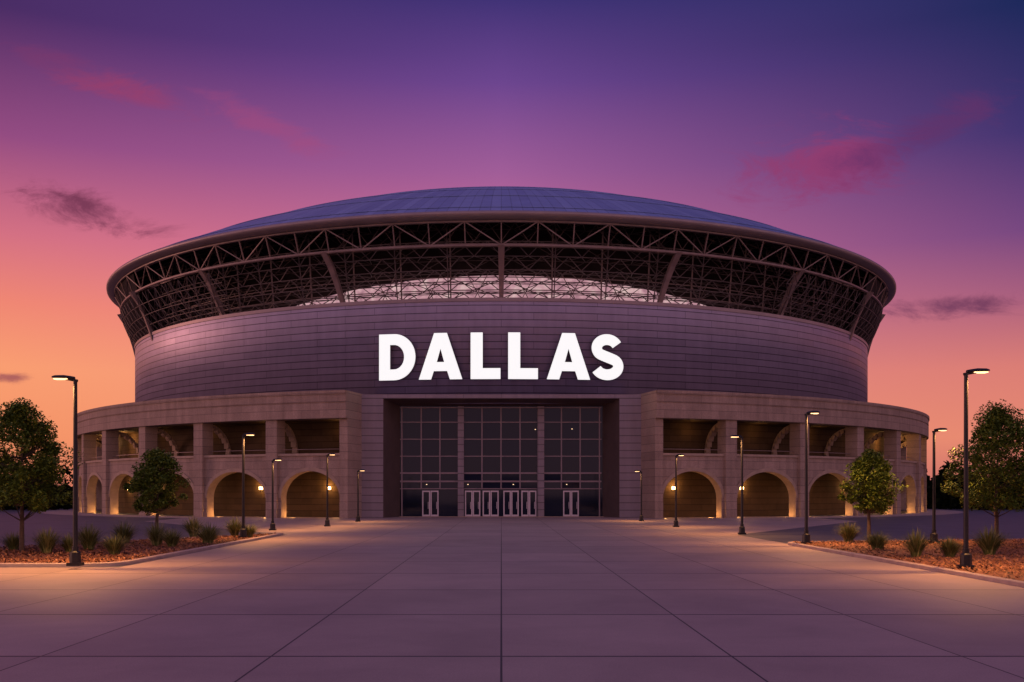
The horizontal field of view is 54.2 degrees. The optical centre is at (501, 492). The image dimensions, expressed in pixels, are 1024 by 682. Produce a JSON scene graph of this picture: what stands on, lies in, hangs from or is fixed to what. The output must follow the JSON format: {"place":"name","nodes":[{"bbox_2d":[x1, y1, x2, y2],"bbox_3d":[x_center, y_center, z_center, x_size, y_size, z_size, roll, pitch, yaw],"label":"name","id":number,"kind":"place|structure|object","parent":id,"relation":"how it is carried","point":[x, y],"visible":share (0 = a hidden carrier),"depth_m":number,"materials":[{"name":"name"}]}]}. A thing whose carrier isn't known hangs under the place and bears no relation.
{"place":"outdoors","nodes":[
{"label":"outdoors","id":0,"kind":"place"},
{"bbox_2d":[0,530,27,550],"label":"ornamental grass","id":1,"kind":"object","parent":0,"point":[11,542],"depth_m":39.43,"materials":[{"name":"green plant"}]},
{"bbox_2d":[26,526,63,553],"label":"ornamental grass","id":2,"kind":"object","parent":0,"point":[46,543],"depth_m":37.65,"materials":[{"name":"green plant"}]},
{"bbox_2d":[58,531,81,551],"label":"ornamental grass","id":3,"kind":"object","parent":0,"point":[68,543],"depth_m":38.10,"materials":[{"name":"green plant"}]},
{"bbox_2d":[70,523,109,549],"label":"ornamental grass","id":4,"kind":"object","parent":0,"point":[88,537],"depth_m":39.85,"materials":[{"name":"green plant"}]},
{"bbox_2d":[92,533,136,554],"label":"ornamental grass","id":5,"kind":"object","parent":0,"point":[113,547],"depth_m":36.85,"materials":[{"name":"green plant"}]},
{"bbox_2d":[108,521,141,542],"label":"ornamental grass","id":6,"kind":"object","parent":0,"point":[123,530],"depth_m":44.61,"materials":[{"name":"green plant"}]},
{"bbox_2d":[139,521,173,545],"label":"ornamental grass","id":7,"kind":"object","parent":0,"point":[154,538],"depth_m":42.90,"materials":[{"name":"green plant"}]},
{"bbox_2d":[158,527,190,546],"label":"ornamental grass","id":8,"kind":"object","parent":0,"point":[170,539],"depth_m":41.87,"materials":[{"name":"green plant"}]},
{"bbox_2d":[192,523,224,543],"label":"ornamental grass","id":9,"kind":"object","parent":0,"point":[208,534],"depth_m":44.57,"materials":[{"name":"green plant"}]},
{"bbox_2d":[221,516,246,536],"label":"ornamental grass","id":10,"kind":"object","parent":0,"point":[233,527],"depth_m":52.18,"materials":[{"name":"green plant"}]},
{"bbox_2d":[236,524,259,536],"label":"ornamental grass","id":11,"kind":"object","parent":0,"point":[251,530],"depth_m":51.42,"materials":[{"name":"green plant"}]},
{"bbox_2d":[0,517,1023,681],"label":"plaza pavement","id":12,"kind":"structure","parent":0,"point":[512,599],"depth_m":20.22,"materials":[{"name":"concrete"}]},
{"bbox_2d":[52,375,83,565],"bbox_3d":[-13.561,-0.709,31.238,0.907,5.958,0.400,0,0,0],"label":"street lamp","id":13,"kind":"object","parent":12,"relation":"on","point":[75,557],"visible":1,"depth_m":31.18,"materials":[{"name":"black metal"}]},
{"bbox_2d":[269,458,281,529],"bbox_3d":[-14.368,0.085,63.643,0.770,4.582,0.400,0,0,0],"label":"street lamp","id":14,"kind":"object","parent":12,"relation":"on","point":[272,525],"visible":1,"depth_m":63.58,"materials":[{"name":"black metal"}]},
{"bbox_2d":[324,453,334,525],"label":"street lamp","id":15,"kind":"object","parent":12,"relation":"on","point":[327,521],"visible":1,"depth_m":71.22,"materials":[{"name":"black metal"}]},
{"bbox_2d":[355,469,363,521],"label":"street lamp","id":16,"kind":"object","parent":12,"relation":"on","point":[358,516],"visible":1,"depth_m":82.83,"materials":[{"name":"black metal"}]},
{"bbox_2d":[635,470,643,520],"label":"street lamp","id":17,"kind":"object","parent":12,"relation":"on","point":[641,517],"visible":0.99,"depth_m":84.79,"materials":[{"name":"black metal"}]},
{"bbox_2d":[673,454,683,526],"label":"street lamp","id":18,"kind":"object","parent":12,"relation":"on","point":[676,520],"visible":1,"depth_m":69.83,"materials":[{"name":"black metal"}]},
{"bbox_2d":[730,435,745,533],"bbox_3d":[13.599,-0.483,57.484,0.872,5.718,0.400,0,0,0],"label":"street lamp","id":19,"kind":"object","parent":12,"relation":"on","point":[741,529],"visible":1,"depth_m":57.42,"materials":[{"name":"black metal"}]},
{"bbox_2d":[788,537,1023,587],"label":"planting bed","id":20,"kind":"object","parent":12,"relation":"on","point":[1004,564],"visible":0.7,"depth_m":35.01,"materials":[{"name":"soil"}]},
{"bbox_2d":[800,411,819,543],"bbox_3d":[13.785,-0.701,44.600,0.770,5.942,0.400,0,0,0],"label":"street lamp","id":21,"kind":"object","parent":20,"relation":"on","point":[805,537],"visible":0.98,"depth_m":44.54,"materials":[{"name":"black metal"}]},
{"bbox_2d":[837,448,908,539],"bbox_3d":[17.222,0.077,46.999,2.764,4.415,2.931,0,0,-22],"label":"shade tree","id":22,"kind":"object","parent":20,"relation":"on","point":[870,469],"visible":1,"depth_m":46.50,"materials":[{"name":"green plant"}]},
{"bbox_2d":[928,428,946,542],"bbox_3d":[19.828,-0.345,45.400,0.770,5.230,0.400,0,0,0],"label":"street lamp","id":23,"kind":"object","parent":20,"relation":"on","point":[934,536],"visible":0.98,"depth_m":45.35,"materials":[{"name":"black metal"}]},
{"bbox_2d":[956,368,989,568],"bbox_3d":[14.243,-0.746,30.133,0.883,6.031,0.400,0,0,0],"label":"street lamp","id":24,"kind":"object","parent":20,"relation":"on","point":[965,558],"visible":0.99,"depth_m":30.07,"materials":[{"name":"black metal"}]},
{"bbox_2d":[940,399,1023,537],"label":"shade tree","id":25,"kind":"object","parent":20,"relation":"on","point":[997,418],"visible":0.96,"depth_m":42.34,"materials":[{"name":"green plant"}]},
{"bbox_2d":[0,508,1023,566],"bbox_3d":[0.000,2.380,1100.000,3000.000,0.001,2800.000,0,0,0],"label":"ground","id":26,"kind":"structure","parent":0,"point":[1011,522],"depth_m":71.05,"materials":[{"name":"brown soil"}]},
{"bbox_2d":[0,532,282,566],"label":"planting bed","id":27,"kind":"object","parent":26,"relation":"on","point":[139,551],"visible":0.67,"depth_m":37.69,"materials":[{"name":"brown gravel"}]},
{"bbox_2d":[0,397,84,551],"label":"shade tree","id":28,"kind":"object","parent":27,"relation":"on","point":[32,432],"visible":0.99,"depth_m":38.14,"materials":[{"name":"green plant"}]},
{"bbox_2d":[122,447,190,530],"bbox_3d":[-16.387,0.065,46.983,3.038,4.449,2.703,0,0,37],"label":"shade tree","id":29,"kind":"object","parent":27,"relation":"on","point":[158,463],"visible":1,"depth_m":46.65,"materials":[{"name":"green plant"}]},
{"bbox_2d":[178,516,207,536],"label":"ornamental grass","id":30,"kind":"object","parent":27,"relation":"on","point":[193,525],"depth_m":51.34,"materials":[{"name":"green plant"}]},
{"bbox_2d":[238,433,254,537],"bbox_3d":[-12.927,-0.398,50.821,0.770,5.336,0.400,0,0,0],"label":"street lamp","id":31,"kind":"object","parent":27,"relation":"on","point":[243,531],"visible":0.99,"depth_m":50.76,"materials":[{"name":"black metal"}]},
{"bbox_2d":[40,508,962,518],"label":"perimeter walkway","id":32,"kind":"structure","parent":26,"relation":"on","point":[70,512],"depth_m":105.42,"materials":[{"name":"concrete"}]},
{"bbox_2d":[77,186,929,517],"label":"domed stadium","id":33,"kind":"object","parent":26,"relation":"on","point":[723,328],"visible":0.91,"depth_m":101.33,"materials":[{"name":"metal"}]},
{"bbox_2d":[422,491,578,515],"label":"entrance doors","id":34,"kind":"structure","parent":33,"relation":"in","point":[528,492],"depth_m":99.81,"materials":[{"name":"silver metal"}]},
{"bbox_2d":[379,332,622,380],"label":"stadium letter sign","id":35,"kind":"object","parent":33,"relation":"attached to","point":[567,342],"visible":1,"depth_m":98.14,"materials":[{"name":"white"}]},
{"bbox_2d":[299,276,704,305],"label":"clerestory window","id":36,"kind":"structure","parent":33,"relation":"in","point":[476,284],"depth_m":104.65,"materials":[{"name":"grey"}]},
{"bbox_2d":[0,460,1023,509],"bbox_3d":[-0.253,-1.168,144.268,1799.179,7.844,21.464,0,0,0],"label":"distant tree line","id":37,"kind":"object","parent":26,"relation":"on","point":[946,500],"visible":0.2,"depth_m":145.09,"materials":[{"name":"green plant"}]},
{"bbox_2d":[0,0,1023,486],"label":"sky","id":38,"kind":"structure","parent":0,"point":[889,133],"materials":[{"name":"purple"}]},
{"bbox_2d":[832,521,864,542],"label":"ornamental grass","id":39,"kind":"object","parent":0,"point":[849,532],"depth_m":45.82,"materials":[{"name":"green plant"}]},
{"bbox_2d":[858,530,894,549],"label":"ornamental grass","id":40,"kind":"object","parent":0,"point":[877,541],"depth_m":39.89,"materials":[{"name":"green plant"}]},
{"bbox_2d":[895,528,934,556],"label":"ornamental grass","id":41,"kind":"object","parent":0,"point":[914,545],"depth_m":35.30,"materials":[{"name":"green plant"}]},
{"bbox_2d":[930,535,962,557],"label":"ornamental grass","id":42,"kind":"object","parent":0,"point":[949,549],"depth_m":35.31,"materials":[{"name":"green plant"}]},
{"bbox_2d":[969,524,1013,554],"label":"ornamental grass","id":43,"kind":"object","parent":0,"point":[990,543],"depth_m":36.80,"materials":[{"name":"green plant"}]}
]}

